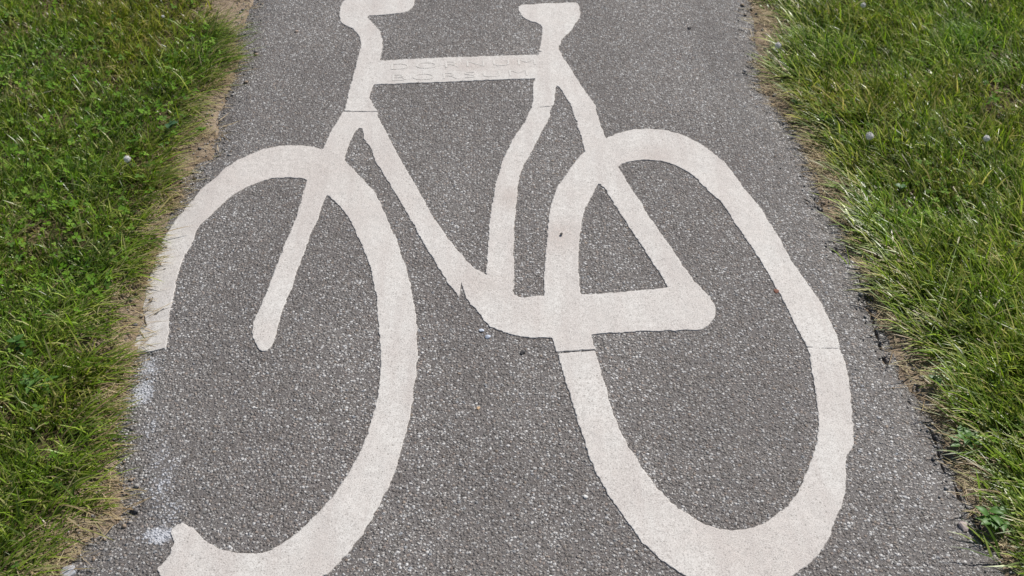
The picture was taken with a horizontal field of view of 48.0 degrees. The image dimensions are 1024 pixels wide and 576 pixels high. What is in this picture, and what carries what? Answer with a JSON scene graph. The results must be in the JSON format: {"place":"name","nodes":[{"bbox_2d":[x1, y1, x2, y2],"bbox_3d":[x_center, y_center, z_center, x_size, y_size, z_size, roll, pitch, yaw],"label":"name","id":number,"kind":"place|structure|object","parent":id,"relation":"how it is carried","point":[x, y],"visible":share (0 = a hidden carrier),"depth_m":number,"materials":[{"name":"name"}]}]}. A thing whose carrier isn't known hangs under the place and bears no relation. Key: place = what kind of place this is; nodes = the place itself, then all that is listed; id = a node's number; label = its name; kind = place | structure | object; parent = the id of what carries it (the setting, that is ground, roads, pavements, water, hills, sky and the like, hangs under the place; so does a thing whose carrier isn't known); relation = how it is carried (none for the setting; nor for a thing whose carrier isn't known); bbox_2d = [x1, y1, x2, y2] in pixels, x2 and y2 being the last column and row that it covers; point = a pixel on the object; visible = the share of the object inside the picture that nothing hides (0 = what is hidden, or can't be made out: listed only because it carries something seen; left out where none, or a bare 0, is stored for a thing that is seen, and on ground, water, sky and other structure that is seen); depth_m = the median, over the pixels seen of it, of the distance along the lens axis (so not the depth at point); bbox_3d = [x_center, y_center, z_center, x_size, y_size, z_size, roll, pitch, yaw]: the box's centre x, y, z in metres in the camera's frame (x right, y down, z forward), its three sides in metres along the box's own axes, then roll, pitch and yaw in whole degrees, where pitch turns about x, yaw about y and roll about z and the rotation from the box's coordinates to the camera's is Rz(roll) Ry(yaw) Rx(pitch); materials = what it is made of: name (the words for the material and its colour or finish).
{"place":"outdoors","nodes":[
{"label":"outdoors","id":0,"kind":"place"},
{"bbox_2d":[0,0,1023,575],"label":"ground","id":1,"kind":"structure","parent":0,"point":[208,142],"depth_m":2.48,"materials":[{"name":"green plant"}]},
{"bbox_2d":[7,334,25,351],"bbox_3d":[-0.937,0.111,2.183,0.036,0.038,0.034,0,40,0],"label":"broadleaf weed","id":2,"kind":"object","parent":1,"relation":"on","point":[17,341],"visible":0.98,"depth_m":2.17,"materials":[{"name":"green plant"}]},
{"bbox_2d":[19,368,58,393],"bbox_3d":[-0.867,0.182,2.101,0.068,0.039,0.064,7,41,9],"label":"broadleaf weed","id":3,"kind":"object","parent":1,"relation":"on","point":[30,385],"visible":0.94,"depth_m":2.10,"materials":[{"name":"green plant"}]},
{"bbox_2d":[59,565,76,575],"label":"pebble","id":4,"kind":"object","parent":1,"relation":"on","point":[68,571],"visible":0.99,"depth_m":1.81,"materials":[{"name":"white stone"}]},
{"bbox_2d":[123,155,132,176],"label":"clover flower","id":5,"kind":"object","parent":1,"relation":"on","point":[126,158],"visible":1,"depth_m":2.59,"materials":[{"name":"white plant"}]},
{"bbox_2d":[164,120,177,132],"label":"broadleaf weed","id":6,"kind":"object","parent":1,"relation":"on","point":[173,122],"visible":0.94,"depth_m":2.77,"materials":[{"name":"green plant"}]},
{"bbox_2d":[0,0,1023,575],"bbox_3d":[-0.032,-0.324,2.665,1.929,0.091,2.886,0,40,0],"label":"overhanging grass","id":7,"kind":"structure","parent":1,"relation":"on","point":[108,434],"depth_m":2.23,"materials":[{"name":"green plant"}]},
{"bbox_2d":[0,0,1023,575],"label":"clover leaves","id":8,"kind":"object","parent":1,"relation":"on","point":[140,154],"visible":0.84,"depth_m":2.66,"materials":[{"name":"green plant"}]},
{"bbox_2d":[2,0,1023,575],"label":"dry straw","id":9,"kind":"object","parent":1,"relation":"on","point":[130,364],"visible":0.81,"depth_m":2.24,"materials":[{"name":"beige plant"}]},
{"bbox_2d":[48,0,1022,575],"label":"grit","id":10,"kind":"object","parent":1,"relation":"on","point":[134,508],"visible":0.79,"depth_m":2.32,"materials":[{"name":"stone"}]},
{"bbox_2d":[775,42,781,48],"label":"clover flower","id":11,"kind":"object","parent":1,"relation":"on","point":[778,45],"visible":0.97,"depth_m":3.04,"materials":[{"name":"white plant"}]},
{"bbox_2d":[865,131,873,165],"bbox_3d":[0.821,-0.323,2.662,0.021,0.092,0.020,0,40,0],"label":"clover flower","id":12,"kind":"object","parent":1,"relation":"on","point":[869,136],"visible":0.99,"depth_m":2.64,"materials":[{"name":"white plant"}]},
{"bbox_2d":[895,183,906,192],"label":"broadleaf weed","id":13,"kind":"object","parent":1,"relation":"on","point":[900,186],"visible":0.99,"depth_m":2.58,"materials":[{"name":"green plant"}]},
{"bbox_2d":[929,375,941,384],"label":"broadleaf weed","id":14,"kind":"object","parent":1,"relation":"on","point":[933,377],"visible":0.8,"depth_m":2.12,"materials":[{"name":"green plant"}]},
{"bbox_2d":[928,237,959,341],"bbox_3d":[0.856,0.002,2.276,0.003,0.052,0.301,17,43,19],"label":"dry grass stalk","id":15,"kind":"object","parent":1,"relation":"on","point":[944,288],"visible":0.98,"depth_m":2.27,"materials":[{"name":"plant"}]},
{"bbox_2d":[948,425,982,449],"bbox_3d":[0.786,0.267,2.006,0.059,0.037,0.056,0,40,0],"label":"broadleaf weed","id":16,"kind":"object","parent":1,"relation":"on","point":[960,429],"visible":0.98,"depth_m":2.00,"materials":[{"name":"green plant"}]},
{"bbox_2d":[953,186,982,247],"bbox_3d":[0.979,-0.154,2.469,0.003,0.022,0.195,-2,40,-2],"label":"dry grass stalk","id":17,"kind":"object","parent":1,"relation":"on","point":[967,212],"visible":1,"depth_m":2.47,"materials":[{"name":"plant"}]},
{"bbox_2d":[979,135,989,170],"bbox_3d":[1.076,-0.309,2.632,0.017,0.097,0.016,0,40,0],"label":"clover flower","id":18,"kind":"object","parent":1,"relation":"on","point":[986,137],"visible":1,"depth_m":2.60,"materials":[{"name":"white plant"}]},
{"bbox_2d":[975,506,1012,531],"bbox_3d":[0.780,0.381,1.870,0.058,0.039,0.055,0,40,0],"label":"broadleaf weed","id":19,"kind":"object","parent":1,"relation":"on","point":[993,520],"visible":0.99,"depth_m":1.86,"materials":[{"name":"green plant"}]},
{"bbox_2d":[72,0,1004,575],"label":"asphalt path","id":20,"kind":"structure","parent":0,"point":[258,450],"depth_m":2.19,"materials":[{"name":"grey asphalt"}]},
{"bbox_2d":[134,0,853,575],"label":"bicycle marking","id":21,"kind":"object","parent":20,"relation":"on","point":[564,314],"visible":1,"depth_m":2.32,"materials":[{"name":"white paint"}]},
{"bbox_2d":[958,521,968,530],"bbox_3d":[0.736,0.388,1.873,0.015,0.010,0.021,-1,40,-2],"label":"pebble","id":22,"kind":"object","parent":20,"relation":"on","point":[962,526],"visible":0.97,"depth_m":1.87,"materials":[{"name":"beige stone"}]}
]}

